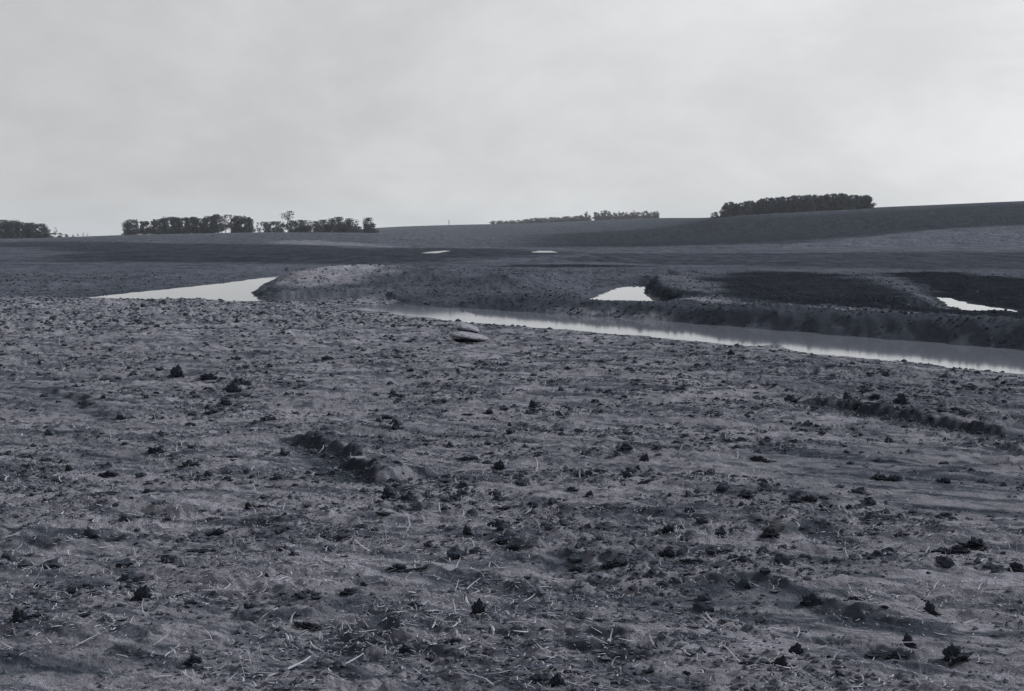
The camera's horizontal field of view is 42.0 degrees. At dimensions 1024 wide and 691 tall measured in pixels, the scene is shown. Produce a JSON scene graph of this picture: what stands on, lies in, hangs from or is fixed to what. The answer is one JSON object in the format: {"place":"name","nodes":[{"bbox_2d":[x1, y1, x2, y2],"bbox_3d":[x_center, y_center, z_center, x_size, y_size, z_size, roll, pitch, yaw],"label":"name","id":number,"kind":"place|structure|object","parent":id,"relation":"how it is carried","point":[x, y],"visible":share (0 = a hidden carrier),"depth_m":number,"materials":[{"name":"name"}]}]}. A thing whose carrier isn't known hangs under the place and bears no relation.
{"place":"outdoors","nodes":[
{"label":"outdoors","id":0,"kind":"place"},
{"bbox_2d":[83,274,284,301],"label":"pond water","id":1,"kind":"structure","parent":0,"point":[236,291],"depth_m":71.37,"materials":[{"name":"grey liquid"}]},
{"bbox_2d":[0,201,1023,690],"bbox_3d":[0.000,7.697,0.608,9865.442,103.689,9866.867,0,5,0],"label":"ground","id":2,"kind":"structure","parent":0,"point":[954,241],"depth_m":12.51,"materials":[{"name":"soil"}]},
{"bbox_2d":[0,221,16,238],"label":"tree","id":3,"kind":"object","parent":2,"relation":"on","point":[3,225],"visible":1,"depth_m":599.07,"materials":[{"name":"grey plant"}]},
{"bbox_2d":[5,220,25,238],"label":"tree","id":4,"kind":"object","parent":2,"relation":"on","point":[13,234],"visible":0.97,"depth_m":600.58,"materials":[{"name":"grey plant"}]},
{"bbox_2d":[10,607,26,622],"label":"soil clod","id":5,"kind":"object","parent":2,"relation":"on","point":[19,616],"visible":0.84,"depth_m":6.50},
{"bbox_2d":[25,223,36,237],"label":"tree","id":6,"kind":"object","parent":2,"relation":"on","point":[29,233],"visible":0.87,"depth_m":608.12,"materials":[{"name":"grey plant"}]},
{"bbox_2d":[25,595,51,599],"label":"soil clod","id":7,"kind":"object","parent":2,"relation":"on","point":[40,597],"visible":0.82,"depth_m":7.08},
{"bbox_2d":[32,223,49,237],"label":"tree","id":8,"kind":"object","parent":2,"relation":"on","point":[39,234],"visible":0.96,"depth_m":602.29,"materials":[{"name":"grey plant"}]},
{"bbox_2d":[80,526,100,539],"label":"soil clod","id":9,"kind":"object","parent":2,"relation":"on","point":[89,533],"visible":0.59,"depth_m":8.58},
{"bbox_2d":[98,470,119,477],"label":"soil clod","id":10,"kind":"object","parent":2,"relation":"on","point":[107,474],"visible":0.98,"depth_m":11.05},
{"bbox_2d":[121,220,133,234],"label":"tree","id":11,"kind":"object","parent":2,"relation":"on","point":[124,225],"visible":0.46,"depth_m":638.90,"materials":[{"name":"grey plant"}]},
{"bbox_2d":[124,219,140,234],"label":"tree","id":12,"kind":"object","parent":2,"relation":"on","point":[133,231],"visible":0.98,"depth_m":628.55,"materials":[{"name":"grey plant"}]},
{"bbox_2d":[129,584,153,600],"bbox_3d":[-1.958,1.314,7.017,0.172,0.126,0.090,5,-2,8],"label":"soil clod","id":13,"kind":"object","parent":2,"relation":"on","point":[140,593],"visible":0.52,"depth_m":7.00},
{"bbox_2d":[138,221,147,234],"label":"tree","id":14,"kind":"object","parent":2,"relation":"on","point":[142,225],"visible":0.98,"depth_m":631.98,"materials":[{"name":"grey plant"}]},
{"bbox_2d":[148,219,158,233],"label":"tree","id":15,"kind":"object","parent":2,"relation":"on","point":[153,229],"visible":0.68,"depth_m":640.94,"materials":[{"name":"grey plant"}]},
{"bbox_2d":[146,446,165,453],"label":"soil clod","id":16,"kind":"object","parent":2,"relation":"on","point":[154,450],"visible":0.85,"depth_m":12.33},
{"bbox_2d":[152,219,165,233],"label":"tree","id":17,"kind":"object","parent":2,"relation":"on","point":[160,230],"visible":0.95,"depth_m":633.12,"materials":[{"name":"grey plant"}]},
{"bbox_2d":[161,216,178,233],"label":"tree","id":18,"kind":"object","parent":2,"relation":"on","point":[168,230],"visible":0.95,"depth_m":633.82,"materials":[{"name":"grey plant"}]},
{"bbox_2d":[166,364,184,377],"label":"soil clod","id":19,"kind":"object","parent":2,"relation":"on","point":[176,371],"visible":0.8,"depth_m":19.91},
{"bbox_2d":[177,217,187,233],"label":"tree","id":20,"kind":"object","parent":2,"relation":"on","point":[179,225],"visible":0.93,"depth_m":640.04,"materials":[{"name":"grey plant"}]},
{"bbox_2d":[181,217,190,233],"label":"tree","id":21,"kind":"object","parent":2,"relation":"on","point":[186,220],"visible":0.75,"depth_m":637.92,"materials":[{"name":"grey plant"}]},
{"bbox_2d":[176,460,202,467],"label":"soil clod","id":22,"kind":"object","parent":2,"relation":"on","point":[190,463],"visible":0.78,"depth_m":11.43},
{"bbox_2d":[183,654,201,665],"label":"soil clod","id":23,"kind":"object","parent":2,"relation":"on","point":[192,660],"visible":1,"depth_m":5.88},
{"bbox_2d":[186,217,199,233],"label":"tree","id":24,"kind":"object","parent":2,"relation":"on","point":[190,227],"visible":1,"depth_m":631.11,"materials":[{"name":"grey plant"}]},
{"bbox_2d":[190,217,202,233],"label":"tree","id":25,"kind":"object","parent":2,"relation":"on","point":[196,224],"visible":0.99,"depth_m":632.27,"materials":[{"name":"grey plant"}]},
{"bbox_2d":[185,549,208,552],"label":"soil clod","id":26,"kind":"object","parent":2,"relation":"on","point":[198,550],"visible":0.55,"depth_m":8.29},
{"bbox_2d":[200,217,210,232],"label":"tree","id":27,"kind":"object","parent":2,"relation":"on","point":[204,228],"visible":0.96,"depth_m":635.10,"materials":[{"name":"grey plant"}]},
{"bbox_2d":[198,373,217,380],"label":"soil clod","id":28,"kind":"object","parent":2,"relation":"on","point":[209,376],"visible":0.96,"depth_m":19.62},
{"bbox_2d":[207,528,223,536],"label":"soil clod","id":29,"kind":"object","parent":2,"relation":"on","point":[218,531],"visible":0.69,"depth_m":8.79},
{"bbox_2d":[209,214,224,232],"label":"tree","id":30,"kind":"object","parent":2,"relation":"on","point":[215,219],"visible":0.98,"depth_m":632.19,"materials":[{"name":"grey plant"}]},
{"bbox_2d":[218,398,231,406],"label":"soil clod","id":31,"kind":"object","parent":2,"relation":"on","point":[224,402],"visible":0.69,"depth_m":16.26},
{"bbox_2d":[219,214,233,232],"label":"tree","id":32,"kind":"object","parent":2,"relation":"on","point":[224,219],"visible":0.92,"depth_m":634.51,"materials":[{"name":"grey plant"}]},
{"bbox_2d":[225,382,240,392],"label":"soil clod","id":33,"kind":"object","parent":2,"relation":"on","point":[231,388],"visible":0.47,"depth_m":17.63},
{"bbox_2d":[222,393,250,398],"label":"soil clod","id":34,"kind":"object","parent":2,"relation":"on","point":[245,395],"visible":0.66,"depth_m":16.99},
{"bbox_2d":[230,215,245,232],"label":"tree","id":35,"kind":"object","parent":2,"relation":"on","point":[240,222],"visible":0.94,"depth_m":637.89,"materials":[{"name":"grey plant"}]},
{"bbox_2d":[231,377,251,385],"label":"soil clod","id":36,"kind":"object","parent":2,"relation":"on","point":[239,381],"visible":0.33,"depth_m":18.52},
{"bbox_2d":[244,217,255,232],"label":"tree","id":37,"kind":"object","parent":2,"relation":"on","point":[250,228],"visible":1,"depth_m":632.79,"materials":[{"name":"grey plant"}]},
{"bbox_2d":[259,221,271,231],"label":"bush","id":38,"kind":"object","parent":2,"relation":"on","point":[265,227],"visible":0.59,"depth_m":643.43,"materials":[{"name":"grey plant"}]},
{"bbox_2d":[257,415,278,421],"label":"soil clod","id":39,"kind":"object","parent":2,"relation":"on","point":[269,418],"visible":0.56,"depth_m":14.52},
{"bbox_2d":[265,221,282,231],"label":"bush","id":40,"kind":"object","parent":2,"relation":"on","point":[272,223],"visible":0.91,"depth_m":631.27,"materials":[{"name":"grey plant"}]},
{"bbox_2d":[281,211,293,229],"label":"tree","id":41,"kind":"object","parent":2,"relation":"on","point":[286,226],"visible":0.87,"depth_m":636.39,"materials":[{"name":"grey plant"}]},
{"bbox_2d":[288,220,298,231],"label":"tree","id":42,"kind":"object","parent":2,"relation":"on","point":[291,229],"visible":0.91,"depth_m":631.62,"materials":[{"name":"grey plant"}]},
{"bbox_2d":[298,220,312,231],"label":"tree","id":43,"kind":"object","parent":2,"relation":"on","point":[305,228],"visible":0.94,"depth_m":630.67,"materials":[{"name":"grey plant"}]},
{"bbox_2d":[290,621,322,630],"bbox_3d":[-1.018,1.390,6.622,0.200,0.042,0.075,7,-1,26],"label":"soil clod","id":44,"kind":"object","parent":2,"relation":"on","point":[310,626],"visible":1,"depth_m":6.60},
{"bbox_2d":[294,590,321,596],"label":"soil clod","id":45,"kind":"object","parent":2,"relation":"on","point":[312,592],"visible":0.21,"depth_m":7.16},
{"bbox_2d":[308,221,325,232],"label":"tree","id":46,"kind":"object","parent":2,"relation":"on","point":[316,227],"visible":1,"depth_m":629.95,"materials":[{"name":"grey plant"}]},
{"bbox_2d":[323,218,342,231],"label":"tree","id":47,"kind":"object","parent":2,"relation":"on","point":[331,221],"visible":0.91,"depth_m":639.29,"materials":[{"name":"grey plant"}]},
{"bbox_2d":[329,217,351,232],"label":"tree","id":48,"kind":"object","parent":2,"relation":"on","point":[336,228],"visible":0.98,"depth_m":636.99,"materials":[{"name":"grey plant"}]},
{"bbox_2d":[337,588,357,596],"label":"soil clod","id":49,"kind":"object","parent":2,"relation":"on","point":[349,591],"visible":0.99,"depth_m":7.11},
{"bbox_2d":[339,218,359,232],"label":"tree","id":50,"kind":"object","parent":2,"relation":"on","point":[350,223],"visible":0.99,"depth_m":637.18,"materials":[{"name":"grey plant"}]},
{"bbox_2d":[362,217,376,232],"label":"tree","id":51,"kind":"object","parent":2,"relation":"on","point":[367,229],"visible":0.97,"depth_m":629.16,"materials":[{"name":"grey plant"}]},
{"bbox_2d":[380,485,397,498],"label":"soil clod","id":52,"kind":"object","parent":2,"relation":"on","point":[387,493],"visible":1,"depth_m":10.00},
{"bbox_2d":[388,563,406,571],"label":"soil clod","id":53,"kind":"object","parent":2,"relation":"on","point":[399,567],"visible":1,"depth_m":7.65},
{"bbox_2d":[398,644,412,653],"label":"soil clod","id":54,"kind":"object","parent":2,"relation":"on","point":[404,648],"visible":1,"depth_m":6.12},
{"bbox_2d":[406,602,422,608],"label":"soil clod","id":55,"kind":"object","parent":2,"relation":"on","point":[413,604],"visible":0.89,"depth_m":6.80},
{"bbox_2d":[443,637,461,645],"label":"soil clod","id":56,"kind":"object","parent":2,"relation":"on","point":[452,640],"visible":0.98,"depth_m":6.16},
{"bbox_2d":[449,331,488,342],"bbox_3d":[-0.875,-0.165,27.006,0.842,0.237,0.470,4,14,0],"label":"flat rock","id":57,"kind":"object","parent":2,"relation":"on","point":[464,336],"visible":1,"depth_m":26.88,"materials":[{"name":"stone"}]},
{"bbox_2d":[456,323,478,332],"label":"flat rock","id":58,"kind":"object","parent":57,"relation":"on","point":[466,327],"visible":0.98,"depth_m":27.10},
{"bbox_2d":[462,525,475,536],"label":"soil clod","id":59,"kind":"object","parent":2,"relation":"on","point":[467,531],"visible":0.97,"depth_m":8.56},
{"bbox_2d":[466,597,486,615],"bbox_3d":[-0.178,1.318,6.677,0.126,0.121,0.070,-4,0,26],"label":"soil clod","id":60,"kind":"object","parent":2,"relation":"on","point":[478,607],"visible":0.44,"depth_m":6.66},
{"bbox_2d":[485,518,509,527],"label":"soil clod","id":61,"kind":"object","parent":2,"relation":"on","point":[496,523],"visible":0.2,"depth_m":8.96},
{"bbox_2d":[489,460,505,470],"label":"soil clod","id":62,"kind":"object","parent":2,"relation":"on","point":[499,465],"visible":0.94,"depth_m":11.23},
{"bbox_2d":[0,264,1023,353],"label":"spoil lumps","id":63,"kind":"object","parent":2,"relation":"on","point":[53,318],"visible":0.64,"depth_m":57.29,"materials":[{"name":"soil"}]},
{"bbox_2d":[0,345,1023,690],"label":"soil crumbs","id":64,"kind":"object","parent":2,"relation":"on","point":[428,675],"visible":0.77,"depth_m":8.66,"materials":[{"name":"soil"}]},
{"bbox_2d":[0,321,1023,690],"bbox_3d":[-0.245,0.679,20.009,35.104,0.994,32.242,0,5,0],"label":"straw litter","id":65,"kind":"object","parent":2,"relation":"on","point":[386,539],"visible":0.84,"depth_m":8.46,"materials":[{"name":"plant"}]},
{"bbox_2d":[0,293,1023,633],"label":"loose clods","id":66,"kind":"object","parent":2,"relation":"on","point":[606,525],"visible":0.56,"depth_m":12.12,"materials":[{"name":"soil"}]},
{"bbox_2d":[505,543,521,550],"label":"soil clod","id":67,"kind":"object","parent":2,"relation":"on","point":[515,547],"visible":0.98,"depth_m":8.24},
{"bbox_2d":[526,673,549,683],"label":"soil clod","id":68,"kind":"object","parent":2,"relation":"on","point":[535,678],"visible":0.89,"depth_m":5.70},
{"bbox_2d":[546,673,565,686],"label":"soil clod","id":69,"kind":"object","parent":2,"relation":"on","point":[556,680],"visible":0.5,"depth_m":5.64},
{"bbox_2d":[568,566,584,572],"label":"soil clod","id":70,"kind":"object","parent":2,"relation":"on","point":[578,569],"visible":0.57,"depth_m":7.75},
{"bbox_2d":[600,559,623,569],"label":"soil clod","id":71,"kind":"object","parent":2,"relation":"on","point":[612,564],"visible":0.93,"depth_m":7.75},
{"bbox_2d":[657,524,674,534],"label":"soil clod","id":72,"kind":"object","parent":2,"relation":"on","point":[668,528],"visible":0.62,"depth_m":8.76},
{"bbox_2d":[657,548,675,558],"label":"soil clod","id":73,"kind":"object","parent":2,"relation":"on","point":[669,553],"visible":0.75,"depth_m":7.94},
{"bbox_2d":[714,527,726,537],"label":"soil clod","id":74,"kind":"object","parent":2,"relation":"on","point":[721,531],"visible":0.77,"depth_m":8.60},
{"bbox_2d":[719,202,733,216],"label":"tree","id":75,"kind":"object","parent":2,"relation":"on","point":[726,208],"visible":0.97,"depth_m":626.62,"materials":[{"name":"grey plant"}]},
{"bbox_2d":[730,490,755,499],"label":"soil clod","id":76,"kind":"object","parent":2,"relation":"on","point":[746,494],"visible":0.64,"depth_m":10.00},
{"bbox_2d":[737,201,752,215],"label":"tree","id":77,"kind":"object","parent":2,"relation":"on","point":[748,207],"visible":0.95,"depth_m":621.60,"materials":[{"name":"grey plant"}]},
{"bbox_2d":[747,201,759,214],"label":"tree","id":78,"kind":"object","parent":2,"relation":"on","point":[755,208],"visible":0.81,"depth_m":625.61,"materials":[{"name":"grey plant"}]},
{"bbox_2d":[749,456,766,461],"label":"soil clod","id":79,"kind":"object","parent":2,"relation":"on","point":[758,458],"visible":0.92,"depth_m":11.84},
{"bbox_2d":[758,197,775,213],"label":"tree","id":80,"kind":"object","parent":2,"relation":"on","point":[769,208],"visible":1,"depth_m":624.10,"materials":[{"name":"grey plant"}]},
{"bbox_2d":[759,527,779,539],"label":"soil clod","id":81,"kind":"object","parent":2,"relation":"on","point":[768,532],"visible":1,"depth_m":8.52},
{"bbox_2d":[771,655,788,667],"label":"soil clod","id":82,"kind":"object","parent":2,"relation":"on","point":[781,661],"visible":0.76,"depth_m":5.77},
{"bbox_2d":[775,196,791,212],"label":"tree","id":83,"kind":"object","parent":2,"relation":"on","point":[781,204],"visible":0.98,"depth_m":624.50,"materials":[{"name":"grey plant"}]},
{"bbox_2d":[785,197,794,212],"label":"tree","id":84,"kind":"object","parent":2,"relation":"on","point":[788,201],"visible":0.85,"depth_m":627.24,"materials":[{"name":"grey plant"}]},
{"bbox_2d":[784,394,801,403],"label":"soil clod","id":85,"kind":"object","parent":2,"relation":"on","point":[789,398],"visible":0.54,"depth_m":16.75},
{"bbox_2d":[788,642,803,654],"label":"soil clod","id":86,"kind":"object","parent":2,"relation":"on","point":[796,648],"visible":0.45,"depth_m":6.03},
{"bbox_2d":[790,195,806,211],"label":"tree","id":87,"kind":"object","parent":2,"relation":"on","point":[798,199],"visible":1,"depth_m":625.38,"materials":[{"name":"grey plant"}]},
{"bbox_2d":[798,194,817,211],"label":"tree","id":88,"kind":"object","parent":2,"relation":"on","point":[811,205],"visible":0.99,"depth_m":622.97,"materials":[{"name":"grey plant"}]},
{"bbox_2d":[800,495,817,502],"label":"soil clod","id":89,"kind":"object","parent":2,"relation":"on","point":[809,499],"visible":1,"depth_m":9.97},
{"bbox_2d":[800,593,823,606],"bbox_3d":[1.570,1.340,6.991,0.137,0.090,0.124,-2,5,-20],"label":"soil clod","id":90,"kind":"object","parent":2,"relation":"on","point":[810,600],"visible":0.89,"depth_m":6.98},
{"bbox_2d":[812,194,820,210],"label":"tree","id":91,"kind":"object","parent":2,"relation":"on","point":[814,199],"visible":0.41,"depth_m":634.22,"materials":[{"name":"grey plant"}]},
{"bbox_2d":[818,194,833,210],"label":"tree","id":92,"kind":"object","parent":2,"relation":"on","point":[824,206],"visible":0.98,"depth_m":632.05,"materials":[{"name":"grey plant"}]},
{"bbox_2d":[832,193,848,209],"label":"tree","id":93,"kind":"object","parent":2,"relation":"on","point":[841,199],"visible":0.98,"depth_m":625.95,"materials":[{"name":"grey plant"}]},
{"bbox_2d":[843,194,859,209],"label":"tree","id":94,"kind":"object","parent":2,"relation":"on","point":[852,202],"visible":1,"depth_m":622.19,"materials":[{"name":"grey plant"}]},
{"bbox_2d":[843,596,865,601],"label":"soil clod","id":95,"kind":"object","parent":2,"relation":"on","point":[854,598],"visible":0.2,"depth_m":7.00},
{"bbox_2d":[852,195,863,208],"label":"tree","id":96,"kind":"object","parent":2,"relation":"on","point":[859,205],"visible":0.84,"depth_m":625.95,"materials":[{"name":"grey plant"}]},
{"bbox_2d":[862,196,876,208],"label":"tree","id":97,"kind":"object","parent":2,"relation":"on","point":[868,199],"visible":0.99,"depth_m":625.41,"materials":[{"name":"grey plant"}]},
{"bbox_2d":[869,472,886,480],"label":"soil clod","id":98,"kind":"object","parent":2,"relation":"on","point":[879,476],"visible":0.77,"depth_m":10.96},
{"bbox_2d":[865,650,892,656],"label":"soil clod","id":99,"kind":"object","parent":2,"relation":"on","point":[874,653],"visible":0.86,"depth_m":6.13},
{"bbox_2d":[885,475,903,481],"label":"soil clod","id":100,"kind":"object","parent":2,"relation":"on","point":[893,478],"visible":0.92,"depth_m":10.91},
{"bbox_2d":[884,650,906,659],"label":"soil clod","id":101,"kind":"object","parent":2,"relation":"on","point":[896,654],"visible":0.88,"depth_m":6.06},
{"bbox_2d":[889,393,908,404],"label":"soil clod","id":102,"kind":"object","parent":2,"relation":"on","point":[902,399],"visible":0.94,"depth_m":15.69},
{"bbox_2d":[902,632,917,648],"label":"soil clod","id":103,"kind":"object","parent":2,"relation":"on","point":[907,638],"visible":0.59,"depth_m":6.26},
{"bbox_2d":[922,600,941,616],"bbox_3d":[2.151,1.353,6.828,0.113,0.106,0.083,0,3,18],"label":"soil clod","id":104,"kind":"object","parent":2,"relation":"on","point":[929,607],"visible":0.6,"depth_m":6.83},
{"bbox_2d":[929,547,952,554],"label":"soil clod","id":105,"kind":"object","parent":2,"relation":"on","point":[941,550],"visible":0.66,"depth_m":8.18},
{"bbox_2d":[935,478,950,483],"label":"soil clod","id":106,"kind":"object","parent":2,"relation":"on","point":[945,480],"visible":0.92,"depth_m":10.84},
{"bbox_2d":[940,644,975,666],"bbox_3d":[2.004,1.396,6.021,0.203,0.100,0.117,-2,1,-21],"label":"soil clod","id":107,"kind":"object","parent":2,"relation":"on","point":[953,653],"visible":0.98,"depth_m":6.01,"materials":[{"name":"soil"}]},
{"bbox_2d":[950,545,970,553],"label":"soil clod","id":108,"kind":"object","parent":2,"relation":"on","point":[956,549],"visible":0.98,"depth_m":8.17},
{"bbox_2d":[956,536,987,550],"bbox_3d":[2.881,1.240,8.322,0.198,0.086,0.180,0,5,5],"label":"soil clod","id":109,"kind":"object","parent":2,"relation":"on","point":[973,543],"visible":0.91,"depth_m":8.28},
{"bbox_2d":[1007,562,1023,571],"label":"soil clod","id":110,"kind":"object","parent":2,"relation":"on","point":[1016,567],"visible":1,"depth_m":7.63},
{"bbox_2d":[0,0,1023,236],"label":"sky","id":111,"kind":"structure","parent":0,"point":[395,113],"materials":[{"name":"grey"}]},
{"bbox_2d":[590,286,658,300],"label":"pond water","id":112,"kind":"structure","parent":0,"point":[635,293],"depth_m":67.51,"materials":[{"name":"grey liquid"}]},
{"bbox_2d":[357,306,1023,373],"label":"channel water","id":113,"kind":"structure","parent":0,"point":[978,358],"depth_m":38.43,"materials":[{"name":"grey liquid"}]},
{"bbox_2d":[937,297,1016,311],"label":"pond water","id":114,"kind":"structure","parent":0,"point":[951,302],"depth_m":57.20,"materials":[{"name":"grey liquid"}]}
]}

